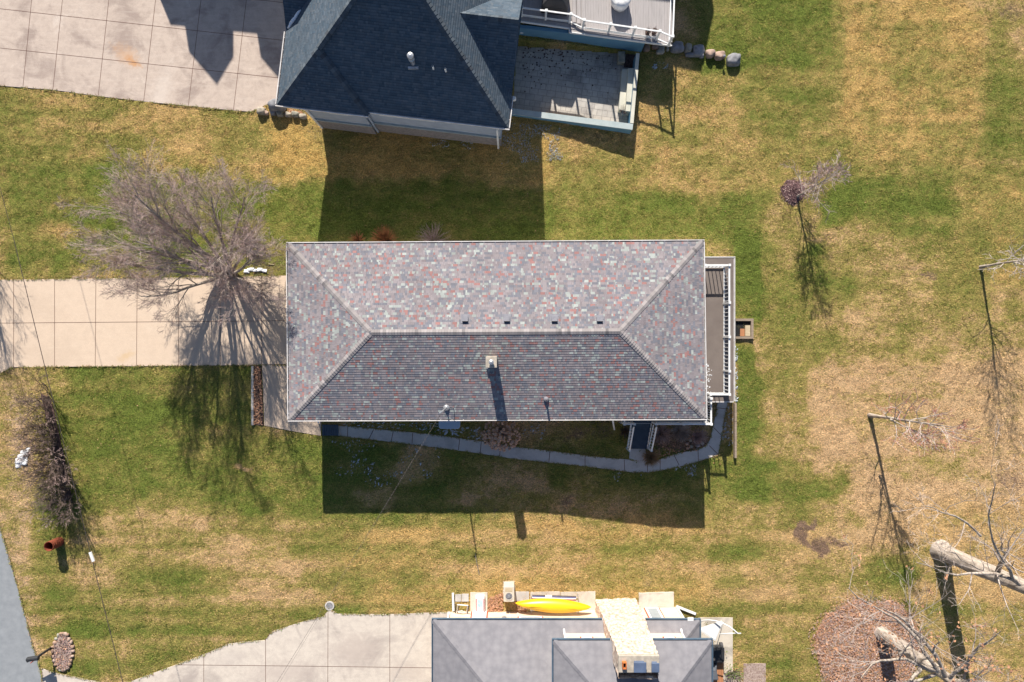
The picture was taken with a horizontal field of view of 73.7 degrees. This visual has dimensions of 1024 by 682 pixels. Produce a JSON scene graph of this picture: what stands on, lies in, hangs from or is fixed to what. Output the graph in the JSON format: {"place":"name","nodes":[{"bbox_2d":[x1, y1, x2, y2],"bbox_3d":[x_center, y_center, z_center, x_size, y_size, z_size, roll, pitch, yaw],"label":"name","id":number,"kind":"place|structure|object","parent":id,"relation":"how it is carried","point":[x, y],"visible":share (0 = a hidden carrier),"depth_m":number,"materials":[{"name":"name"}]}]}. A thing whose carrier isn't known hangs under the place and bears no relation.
{"place":"outdoors","nodes":[
{"label":"outdoors","id":0,"kind":"place"},
{"bbox_2d":[0,527,40,681],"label":"road","id":1,"kind":"structure","parent":0,"point":[16,650],"depth_m":39.98,"materials":[{"name":"asphalt"}]},
{"bbox_2d":[0,188,122,681],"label":"power line","id":2,"kind":"object","parent":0,"point":[61,434],"visible":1,"depth_m":33.80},
{"bbox_2d":[89,552,94,561],"bbox_3d":[-20.804,10.681,33.800,0.150,0.150,0.487,-20,90,0],"label":"cable sleeve","id":3,"kind":"object","parent":2,"relation":"attached to","point":[91,556],"visible":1,"depth_m":33.74,"materials":[{"name":"white paint"}]},
{"bbox_2d":[0,0,285,111],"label":"driveway","id":4,"kind":"structure","parent":0,"point":[223,54],"depth_m":39.97,"materials":[{"name":"concrete"}]},
{"bbox_2d":[0,276,286,372],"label":"driveway","id":5,"kind":"structure","parent":0,"point":[79,323],"depth_m":39.97,"materials":[{"name":"concrete"}]},
{"bbox_2d":[41,610,447,681],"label":"driveway","id":6,"kind":"structure","parent":0,"point":[335,647],"depth_m":39.97,"materials":[{"name":"concrete"}]},
{"bbox_2d":[0,0,1023,681],"bbox_3d":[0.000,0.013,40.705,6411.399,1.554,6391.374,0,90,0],"label":"ground","id":7,"kind":"structure","parent":0,"point":[306,134],"depth_m":40.53,"materials":[{"name":"green plant"}]},
{"bbox_2d":[14,448,29,467],"bbox_3d":[-28.648,6.844,39.990,0.844,0.262,1.195,0,90,0],"label":"snow pile","id":8,"kind":"object","parent":7,"relation":"on","point":[23,462],"visible":0.34,"depth_m":39.89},
{"bbox_2d":[0,409,57,469],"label":"bare shrub","id":9,"kind":"object","parent":7,"relation":"on","point":[37,428],"visible":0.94,"depth_m":38.33,"materials":[{"name":"plant"}]},
{"bbox_2d":[9,369,58,428],"bbox_3d":[-26.991,3.415,38.805,2.400,2.414,3.780,27,90,0],"label":"bare shrub","id":10,"kind":"object","parent":7,"relation":"on","point":[35,400],"visible":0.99,"depth_m":38.68,"materials":[{"name":"plant"}]},
{"bbox_2d":[26,647,51,662],"bbox_3d":[-27.337,18.104,39.350,0.876,1.500,0.345,-14,90,0],"label":"mailbox","id":11,"kind":"object","parent":7,"relation":"on","point":[33,658],"visible":1,"depth_m":38.79,"materials":[{"name":"black plastic"}]},
{"bbox_2d":[6,459,78,523],"bbox_3d":[-25.841,8.352,38.523,4.670,2.982,2.965,48,90,0],"label":"bare shrub","id":12,"kind":"object","parent":7,"relation":"on","point":[58,495],"visible":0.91,"depth_m":38.37,"materials":[{"name":"plant"}]},
{"bbox_2d":[10,433,76,492],"bbox_3d":[-26.160,6.889,38.590,4.109,2.849,2.832,22,90,0],"label":"bare shrub","id":13,"kind":"object","parent":7,"relation":"on","point":[47,467],"visible":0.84,"depth_m":38.45,"materials":[{"name":"plant"}]},
{"bbox_2d":[16,488,79,532],"bbox_3d":[-26.204,9.570,38.858,3.327,2.306,2.293,-12,90,0],"label":"bare shrub","id":14,"kind":"object","parent":7,"relation":"on","point":[62,500],"visible":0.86,"depth_m":38.77,"materials":[{"name":"plant"}]},
{"bbox_2d":[44,537,63,550],"bbox_3d":[-26.500,11.750,39.568,0.564,1.065,0.564,0,90,0],"label":"rusty pipe","id":15,"kind":"object","parent":7,"relation":"on","point":[53,544],"visible":1,"depth_m":39.39,"materials":[{"name":"metal"}]},
{"bbox_2d":[41,393,72,502],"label":"hedge soil","id":16,"kind":"structure","parent":7,"relation":"on","point":[58,443],"depth_m":39.95,"materials":[{"name":"soil"}]},
{"bbox_2d":[6,389,56,448],"bbox_3d":[-27.223,4.318,38.858,2.293,2.306,3.327,-34,90,0],"label":"bare shrub","id":17,"kind":"object","parent":16,"relation":"on","point":[48,415],"visible":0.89,"depth_m":38.78,"materials":[{"name":"plant"}]},
{"bbox_2d":[0,409,63,492],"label":"bare shrub","id":18,"kind":"object","parent":16,"relation":"on","point":[35,451],"visible":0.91,"depth_m":38.35,"materials":[{"name":"plant"}]},
{"bbox_2d":[10,455,69,498],"bbox_3d":[-26.447,7.682,38.656,3.015,2.707,2.733,-4,90,0],"label":"bare shrub","id":19,"kind":"object","parent":16,"relation":"on","point":[43,481],"visible":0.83,"depth_m":38.27,"materials":[{"name":"plant"}]},
{"bbox_2d":[51,632,74,671],"bbox_3d":[-26.268,18.193,39.935,1.377,0.231,2.307,0,90,0],"label":"flower bed","id":20,"kind":"object","parent":7,"relation":"on","point":[63,650],"visible":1,"depth_m":39.90,"materials":[{"name":"brown stone"}]},
{"bbox_2d":[53,137,292,336],"bbox_3d":[-16.882,-4.867,34.864,10.927,10.710,9.449,0,90,0],"label":"bare tree","id":21,"kind":"object","parent":7,"relation":"on","point":[221,270],"visible":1,"depth_m":34.97,"materials":[{"name":"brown plant"}]},
{"bbox_2d":[251,366,253,424],"bbox_3d":[-15.175,3.194,39.950,0.130,0.140,3.448,0,90,0],"label":"stone edging","id":22,"kind":"object","parent":7,"relation":"on","point":[252,397],"visible":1,"depth_m":39.88,"materials":[{"name":"stone"}]},
{"bbox_2d":[244,268,266,272],"bbox_3d":[-15.031,-4.131,39.990,1.345,0.148,0.315,0,90,0],"label":"snow pile","id":23,"kind":"object","parent":7,"relation":"on","point":[248,270],"visible":0.89,"depth_m":39.93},
{"bbox_2d":[252,365,263,424],"bbox_3d":[-14.870,3.180,40.000,0.660,0.100,3.500,0,90,0],"label":"mulch bed","id":24,"kind":"object","parent":7,"relation":"on","point":[261,414],"visible":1,"depth_m":39.95,"materials":[{"name":"wood"}]},
{"bbox_2d":[256,107,265,114],"bbox_3d":[-14.640,-13.430,39.895,0.492,0.492,0.410,0,90,0],"label":"boulder","id":25,"kind":"object","parent":7,"relation":"on","point":[260,111],"visible":1,"depth_m":39.68,"materials":[{"name":"stone"}]},
{"bbox_2d":[268,99,285,111],"bbox_3d":[-13.672,-13.682,39.750,0.918,1.017,0.623,0,90,0],"label":"boulder","id":26,"kind":"object","parent":7,"relation":"on","point":[271,105],"visible":0.66,"depth_m":39.35,"materials":[{"name":"stone"}]},
{"bbox_2d":[276,111,283,116],"bbox_3d":[-13.540,-13.330,39.895,0.390,0.492,0.451,0,90,0],"label":"boulder","id":27,"kind":"object","parent":7,"relation":"on","point":[280,113],"visible":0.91,"depth_m":39.68,"materials":[{"name":"stone"}]},
{"bbox_2d":[284,111,291,116],"bbox_3d":[-13.080,-13.230,39.909,0.390,0.426,0.266,0,90,0],"label":"boulder","id":28,"kind":"object","parent":7,"relation":"on","point":[287,114],"visible":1,"depth_m":39.74,"materials":[{"name":"stone"}]},
{"bbox_2d":[262,364,321,435],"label":"walkway","id":29,"kind":"structure","parent":7,"relation":"on","point":[274,378],"depth_m":39.97,"materials":[{"name":"concrete"}]},
{"bbox_2d":[291,111,299,117],"bbox_3d":[-12.640,-13.230,39.902,0.430,0.459,0.328,0,90,0],"label":"boulder","id":30,"kind":"object","parent":7,"relation":"on","point":[295,114],"visible":0.98,"depth_m":39.71,"materials":[{"name":"stone"}]},
{"bbox_2d":[299,113,306,119],"bbox_3d":[-12.200,-13.110,39.909,0.410,0.426,0.287,0,90,0],"label":"boulder","id":31,"kind":"object","parent":7,"relation":"on","point":[303,116],"visible":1,"depth_m":39.74,"materials":[{"name":"stone"}]},
{"bbox_2d":[325,601,333,610],"bbox_3d":[-10.680,15.510,39.998,0.540,0.105,0.540,0,90,0],"label":"drain","id":32,"kind":"object","parent":7,"relation":"on","point":[329,605],"visible":0.98,"depth_m":39.97,"materials":[{"name":"concrete"}]},
{"bbox_2d":[322,424,337,435],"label":"step platform","id":33,"kind":"structure","parent":7,"relation":"on","point":[329,429],"depth_m":39.80,"materials":[{"name":"stone"}]},
{"bbox_2d":[347,231,366,241],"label":"dead plant","id":34,"kind":"object","parent":7,"relation":"on","point":[358,238],"visible":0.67,"depth_m":39.70,"materials":[{"name":"orange plant"}]},
{"bbox_2d":[0,85,727,681],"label":"edge grass","id":35,"kind":"structure","parent":7,"relation":"on","point":[344,437],"depth_m":39.94,"materials":[{"name":"green plant"}]},
{"bbox_2d":[370,224,398,241],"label":"dead plant","id":36,"kind":"object","parent":7,"relation":"on","point":[382,236],"visible":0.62,"depth_m":39.42,"materials":[{"name":"orange plant"}]},
{"bbox_2d":[275,0,522,148],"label":"house","id":37,"kind":"structure","parent":7,"relation":"on","point":[441,69],"depth_m":34.58,"materials":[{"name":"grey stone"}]},
{"bbox_2d":[287,9,300,28],"bbox_3d":[-11.281,-16.672,35.363,1.122,0.680,0.196,-37,90,0],"label":"snow strip","id":38,"kind":"object","parent":37,"relation":"on","point":[293,19],"visible":1,"depth_m":35.29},
{"bbox_2d":[380,115,433,121],"bbox_3d":[-5.693,-12.081,36.550,3.000,1.000,0.049,7,90,0],"label":"window","id":39,"kind":"structure","parent":37,"relation":"in","point":[380,115],"depth_m":37.00,"materials":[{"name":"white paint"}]},
{"bbox_2d":[417,223,451,240],"bbox_3d":[-4.610,-5.807,39.729,2.334,0.562,2.250,0,90,0],"label":"dead plant","id":40,"kind":"object","parent":7,"relation":"on","point":[427,236],"visible":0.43,"depth_m":39.74,"materials":[{"name":"plant"}]},
{"bbox_2d":[439,421,460,428],"bbox_3d":[-3.578,4.514,39.525,1.228,1.050,1.014,0,90,0],"label":"cover","id":41,"kind":"object","parent":7,"relation":"on","point":[449,424],"visible":0.43,"depth_m":39.00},
{"bbox_2d":[452,593,454,610],"bbox_3d":[-3.432,15.233,39.850,0.120,0.100,1.036,-2,90,0],"label":"downspout extension","id":42,"kind":"object","parent":7,"relation":"on","point":[453,608],"visible":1,"depth_m":39.80,"materials":[{"name":"white paint"}]},
{"bbox_2d":[455,594,460,601],"bbox_3d":[-3.150,15.040,40.075,0.340,0.250,0.420,0,90,0],"label":"paver","id":43,"kind":"object","parent":7,"relation":"on","point":[457,597],"visible":1,"depth_m":39.95,"materials":[{"name":"concrete"}]},
{"bbox_2d":[455,604,468,613],"bbox_3d":[-2.919,15.648,39.596,0.799,0.746,0.992,8,90,0],"label":"chair","id":44,"kind":"object","parent":7,"relation":"on","point":[457,611],"visible":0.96,"depth_m":39.44,"materials":[{"name":"white paint"}]},
{"bbox_2d":[462,594,468,601],"bbox_3d":[-2.745,15.030,40.075,0.410,0.250,0.440,0,90,0],"label":"paver","id":45,"kind":"object","parent":7,"relation":"on","point":[465,597],"visible":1,"depth_m":39.95,"materials":[{"name":"concrete"}]},
{"bbox_2d":[252,108,702,611],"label":"bed leaves","id":46,"kind":"object","parent":7,"relation":"on","point":[495,604],"visible":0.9,"depth_m":39.91,"materials":[{"name":"brown plant"}]},
{"bbox_2d":[470,592,486,611],"bbox_3d":[-1.940,15.320,40.070,1.000,0.260,1.180,0,90,0],"label":"concrete pad","id":47,"kind":"object","parent":7,"relation":"on","point":[472,601],"visible":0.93,"depth_m":39.94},
{"bbox_2d":[476,594,484,611],"bbox_3d":[-1.856,15.284,39.812,0.536,0.245,1.012,0,90,0],"label":"cushion pack","id":48,"kind":"object","parent":47,"relation":"on","point":[480,602],"visible":1,"depth_m":39.70,"materials":[{"name":"white fabric"}]},
{"bbox_2d":[338,426,631,471],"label":"walkway","id":49,"kind":"structure","parent":7,"relation":"on","point":[460,444],"depth_m":39.96,"materials":[{"name":"concrete"}]},
{"bbox_2d":[286,239,706,429],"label":"house","id":50,"kind":"structure","parent":7,"relation":"on","point":[559,330],"depth_m":35.81,"materials":[{"name":"grey"}]},
{"bbox_2d":[277,414,440,681],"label":"service cable","id":51,"kind":"object","parent":50,"relation":"attached to","point":[359,547],"visible":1,"depth_m":34.69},
{"bbox_2d":[481,421,520,451],"bbox_3d":[-0.653,5.354,39.239,2.344,1.543,2.116,0,90,0],"label":"hydrangea","id":52,"kind":"object","parent":7,"relation":"on","point":[493,437],"visible":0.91,"depth_m":39.00,"materials":[{"name":"plant"}]},
{"bbox_2d":[503,581,514,601],"bbox_3d":[-0.176,14.535,39.575,0.726,0.950,0.961,0,90,0],"label":"air conditioner","id":53,"kind":"object","parent":7,"relation":"on","point":[508,591],"visible":1,"depth_m":39.15,"materials":[{"name":"metal"}]},
{"bbox_2d":[23,2,1020,680],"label":"lawn leaves","id":54,"kind":"object","parent":7,"relation":"on","point":[737,412],"visible":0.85,"depth_m":40.70,"materials":[{"name":"brown plant"}]},
{"bbox_2d":[515,591,528,600],"bbox_3d":[0.580,14.941,40.080,0.840,0.250,0.542,0,90,0],"label":"stone strip","id":55,"kind":"object","parent":7,"relation":"on","point":[519,595],"visible":0.93,"depth_m":39.96,"materials":[{"name":"stone"}]},
{"bbox_2d":[530,591,559,611],"bbox_3d":[1.943,15.288,40.121,1.726,0.329,1.192,0,90,0],"label":"stone strip","id":56,"kind":"object","parent":7,"relation":"on","point":[548,593],"visible":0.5,"depth_m":40.00,"materials":[{"name":"stone"}]},
{"bbox_2d":[431,598,712,681],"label":"house","id":57,"kind":"structure","parent":7,"relation":"on","point":[619,640],"depth_m":36.78,"materials":[{"name":"grey"}]},
{"bbox_2d":[470,611,487,617],"bbox_3d":[-1.890,15.819,38.950,0.980,2.200,0.058,0,90,0],"label":"door","id":58,"kind":"structure","parent":57,"relation":"in","point":[474,614],"depth_m":39.41,"materials":[{"name":"white paint"}]},
{"bbox_2d":[518,616,542,617],"bbox_3d":[1.056,15.822,38.530,1.469,1.400,0.053,0,90,0],"label":"window","id":59,"kind":"structure","parent":57,"relation":"in","point":[518,616],"depth_m":39.10,"materials":[{"name":"white paint"}]},
{"bbox_2d":[644,607,664,617],"bbox_3d":[8.269,15.822,39.215,0.938,2.570,0.053,0,90,0],"label":"window","id":60,"kind":"structure","parent":57,"relation":"in","point":[652,612],"depth_m":39.72,"materials":[{"name":"glass"}]},
{"bbox_3d":[2.480,15.385,39.775,2.750,0.650,1.250,0,90,0],"label":"rack","id":61,"kind":"object","parent":57,"relation":"attached to","visible":0},
{"bbox_2d":[516,598,590,612],"bbox_3d":[2.384,15.258,39.266,4.378,0.476,0.842,0,90,0],"label":"kayak","id":62,"kind":"object","parent":61,"relation":"on","point":[550,605],"visible":1,"depth_m":39.13,"materials":[{"name":"plastic"}]},
{"bbox_2d":[532,595,575,596],"bbox_3d":[2.439,14.743,39.500,2.549,0.064,0.064,2,90,0],"label":"pole","id":63,"kind":"object","parent":61,"relation":"on","point":[553,595],"visible":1,"depth_m":39.48,"materials":[{"name":"metal"}]},
{"bbox_2d":[532,596,575,597],"bbox_3d":[2.439,14.812,39.500,2.549,0.064,0.064,2,90,0],"label":"pole","id":64,"kind":"object","parent":61,"relation":"on","point":[553,596],"visible":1,"depth_m":39.48,"materials":[{"name":"metal"}]},
{"bbox_2d":[532,597,575,598],"bbox_3d":[2.439,14.882,39.500,2.549,0.064,0.064,2,90,0],"label":"pole","id":65,"kind":"object","parent":61,"relation":"on","point":[555,598],"visible":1,"depth_m":39.48,"materials":[{"name":"metal"}]},
{"bbox_2d":[511,108,632,133],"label":"retaining wall","id":66,"kind":"structure","parent":7,"relation":"on","point":[621,127],"depth_m":39.58,"materials":[{"name":"concrete"}]},
{"bbox_2d":[513,46,638,122],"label":"patio","id":67,"kind":"structure","parent":7,"relation":"on","point":[578,94],"depth_m":40.75,"materials":[{"name":"concrete"}]},
{"bbox_2d":[522,47,615,92],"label":"patio litter","id":68,"kind":"object","parent":67,"relation":"on","point":[552,61],"visible":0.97,"depth_m":40.74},
{"bbox_2d":[618,68,633,114],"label":"garden steps","id":69,"kind":"structure","parent":67,"relation":"on","point":[626,85],"depth_m":40.30,"materials":[{"name":"concrete"}]},
{"bbox_2d":[624,54,634,67],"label":"mulch bed","id":70,"kind":"object","parent":67,"relation":"on","point":[629,59],"visible":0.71,"depth_m":40.67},
{"bbox_2d":[560,591,594,609],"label":"stone strip","id":71,"kind":"object","parent":7,"relation":"on","point":[587,597],"visible":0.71,"depth_m":40.17,"materials":[{"name":"stone"}]},
{"bbox_2d":[519,0,674,51],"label":"deck","id":72,"kind":"structure","parent":7,"relation":"on","point":[603,23],"depth_m":38.85,"materials":[{"name":"white paint"}]},
{"bbox_2d":[541,0,568,15],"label":"grill","id":73,"kind":"object","parent":72,"relation":"on","point":[557,5],"visible":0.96,"depth_m":38.06,"materials":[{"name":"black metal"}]},
{"bbox_2d":[611,0,630,11],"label":"round table","id":74,"kind":"object","parent":72,"relation":"on","point":[619,5],"visible":1,"depth_m":38.18,"materials":[{"name":"white paint"}]},
{"bbox_2d":[620,425,629,437],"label":"dead plant","id":75,"kind":"object","parent":7,"relation":"on","point":[625,430],"visible":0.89,"depth_m":40.19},
{"bbox_2d":[628,53,639,123],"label":"retaining wall","id":76,"kind":"structure","parent":7,"relation":"on","point":[634,88],"depth_m":39.58,"materials":[{"name":"concrete"}]},
{"bbox_2d":[629,449,646,462],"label":"walkway landing","id":77,"kind":"object","parent":7,"relation":"on","point":[636,453],"visible":0.79,"depth_m":40.47,"materials":[{"name":"concrete"}]},
{"bbox_2d":[643,44,649,51],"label":"boulder","id":78,"kind":"object","parent":7,"relation":"on","point":[646,47],"visible":0.92,"depth_m":40.37,"materials":[{"name":"stone"}]},
{"bbox_2d":[642,448,660,467],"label":"dead plant","id":79,"kind":"object","parent":7,"relation":"on","point":[652,457],"visible":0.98,"depth_m":40.26,"materials":[{"name":"brown plant"}]},
{"bbox_2d":[639,591,673,608],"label":"concrete pad","id":80,"kind":"object","parent":7,"relation":"on","point":[657,599],"visible":0.64,"depth_m":40.51,"materials":[{"name":"concrete"}]},
{"bbox_2d":[656,49,664,54],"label":"boulder","id":81,"kind":"object","parent":7,"relation":"on","point":[659,52],"visible":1,"depth_m":40.43,"materials":[{"name":"stone"}]},
{"bbox_2d":[652,425,671,444],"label":"dead plant","id":82,"kind":"object","parent":7,"relation":"on","point":[659,435],"visible":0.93,"depth_m":40.38,"materials":[{"name":"plant"}]},
{"bbox_2d":[617,397,712,451],"bbox_3d":[8.701,4.761,39.445,4.994,2.910,3.301,0,90,0],"label":"porch","id":83,"kind":"object","parent":7,"relation":"on","point":[639,434],"visible":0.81,"depth_m":39.07,"materials":[{"name":"wood"}]},
{"bbox_2d":[670,41,683,53],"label":"boulder","id":84,"kind":"object","parent":7,"relation":"on","point":[677,47],"visible":0.97,"depth_m":40.30,"materials":[{"name":"stone"}]},
{"bbox_2d":[629,402,726,471],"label":"walkway","id":85,"kind":"structure","parent":7,"relation":"on","point":[702,453],"depth_m":40.70,"materials":[{"name":"concrete"}]},
{"bbox_2d":[669,425,691,442],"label":"dead plant","id":86,"kind":"object","parent":7,"relation":"on","point":[682,434],"visible":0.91,"depth_m":40.46,"materials":[{"name":"plant"}]},
{"bbox_2d":[684,43,691,53],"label":"boulder","id":87,"kind":"object","parent":7,"relation":"on","point":[687,47],"visible":0.98,"depth_m":40.38,"materials":[{"name":"stone"}]},
{"bbox_2d":[685,52,694,57],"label":"boulder","id":88,"kind":"object","parent":7,"relation":"on","point":[690,54],"visible":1,"depth_m":40.51,"materials":[{"name":"stone"}]},
{"bbox_2d":[692,44,704,56],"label":"boulder","id":89,"kind":"object","parent":7,"relation":"on","point":[699,51],"visible":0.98,"depth_m":40.40,"materials":[{"name":"stone"}]},
{"bbox_2d":[690,428,707,446],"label":"dead plant","id":90,"kind":"object","parent":7,"relation":"on","point":[700,435],"visible":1,"depth_m":40.48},
{"bbox_2d":[705,49,715,58],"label":"boulder","id":91,"kind":"object","parent":7,"relation":"on","point":[709,53],"visible":1,"depth_m":40.40,"materials":[{"name":"stone"}]},
{"bbox_2d":[700,617,732,681],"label":"patio slab","id":92,"kind":"structure","parent":7,"relation":"on","point":[726,640],"depth_m":40.70,"materials":[{"name":"concrete"}]},
{"bbox_2d":[713,663,722,681],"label":"wooden deck","id":93,"kind":"structure","parent":92,"relation":"on","point":[720,671],"depth_m":40.51,"materials":[{"name":"brown wood"}]},
{"bbox_2d":[713,663,717,679],"bbox_3d":[11.613,19.453,40.090,1.100,0.819,0.800,0,90,0],"label":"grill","id":94,"kind":"object","parent":93,"relation":"on","point":[715,676],"visible":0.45,"depth_m":39.83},
{"bbox_2d":[713,642,723,662],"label":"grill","id":95,"kind":"object","parent":92,"relation":"on","point":[718,653],"visible":0.56,"depth_m":40.13,"materials":[{"name":"black plastic"}]},
{"bbox_2d":[714,51,724,60],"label":"boulder","id":96,"kind":"object","parent":7,"relation":"on","point":[718,56],"visible":0.91,"depth_m":40.44,"materials":[{"name":"stone"}]},
{"bbox_2d":[705,257,734,401],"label":"balcony deck","id":97,"kind":"structure","parent":7,"relation":"on","point":[720,309],"depth_m":38.65,"materials":[{"name":"white"}]},
{"bbox_2d":[701,619,740,645],"bbox_3d":[11.522,16.893,39.257,2.000,2.322,2.265,21,90,0],"label":"hammock stand","id":98,"kind":"object","parent":7,"relation":"on","point":[711,630],"visible":0.94,"depth_m":38.74,"materials":[{"name":"white metal"}]},
{"bbox_2d":[726,53,740,66],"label":"boulder","id":99,"kind":"object","parent":7,"relation":"on","point":[733,59],"visible":1,"depth_m":40.38,"materials":[{"name":"stone"}]},
{"bbox_2d":[733,403,736,457],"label":"timber edging","id":100,"kind":"object","parent":7,"relation":"on","point":[734,430],"visible":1,"depth_m":40.48,"materials":[{"name":"brown wood"}]},
{"bbox_2d":[724,651,746,681],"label":"shrub","id":101,"kind":"object","parent":7,"relation":"on","point":[734,677],"visible":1,"depth_m":40.38,"materials":[{"name":"green plant"}]},
{"bbox_2d":[735,319,753,338],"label":"window well","id":102,"kind":"object","parent":7,"relation":"on","point":[743,330],"depth_m":40.63,"materials":[{"name":"concrete"}]},
{"bbox_2d":[743,663,765,681],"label":"brick patch","id":103,"kind":"object","parent":7,"relation":"on","point":[755,673],"visible":1,"depth_m":40.72,"materials":[{"name":"brick"}]},
{"bbox_2d":[779,177,806,205],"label":"mulch ring","id":104,"kind":"object","parent":7,"relation":"on","point":[790,192],"visible":0.89,"depth_m":40.67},
{"bbox_2d":[778,152,851,218],"bbox_3d":[17.000,-8.581,38.278,3.238,5.158,3.962,0,90,0],"label":"tree","id":105,"kind":"object","parent":104,"relation":"on","point":[821,175],"visible":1,"depth_m":37.79,"materials":[{"name":"plant"}]},
{"bbox_2d":[808,594,927,681],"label":"leaf bed","id":106,"kind":"object","parent":7,"relation":"on","point":[831,632],"visible":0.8,"depth_m":40.65,"materials":[{"name":"plant"}]},
{"bbox_2d":[808,530,1022,681],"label":"tree","id":107,"kind":"object","parent":7,"relation":"on","point":[900,646],"visible":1,"depth_m":32.27,"materials":[{"name":"beige plant"}]},
{"bbox_2d":[867,389,980,456],"bbox_3d":[21.728,4.344,36.729,3.750,8.280,3.676,0,90,0],"label":"tree","id":108,"kind":"object","parent":7,"relation":"on","point":[892,419],"visible":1,"depth_m":36.33,"materials":[{"name":"brown plant"}]},
{"bbox_2d":[889,416,1023,639],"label":"tree","id":109,"kind":"object","parent":7,"relation":"on","point":[944,551],"visible":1,"depth_m":31.95,"materials":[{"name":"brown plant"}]},
{"bbox_2d":[978,236,1023,283],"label":"tree","id":110,"kind":"object","parent":7,"relation":"on","point":[981,267],"visible":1,"depth_m":37.74,"materials":[{"name":"grey plant"}]},
{"bbox_2d":[617,51,624,64],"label":"stone block","id":111,"kind":"structure","parent":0,"point":[620,57],"depth_m":40.25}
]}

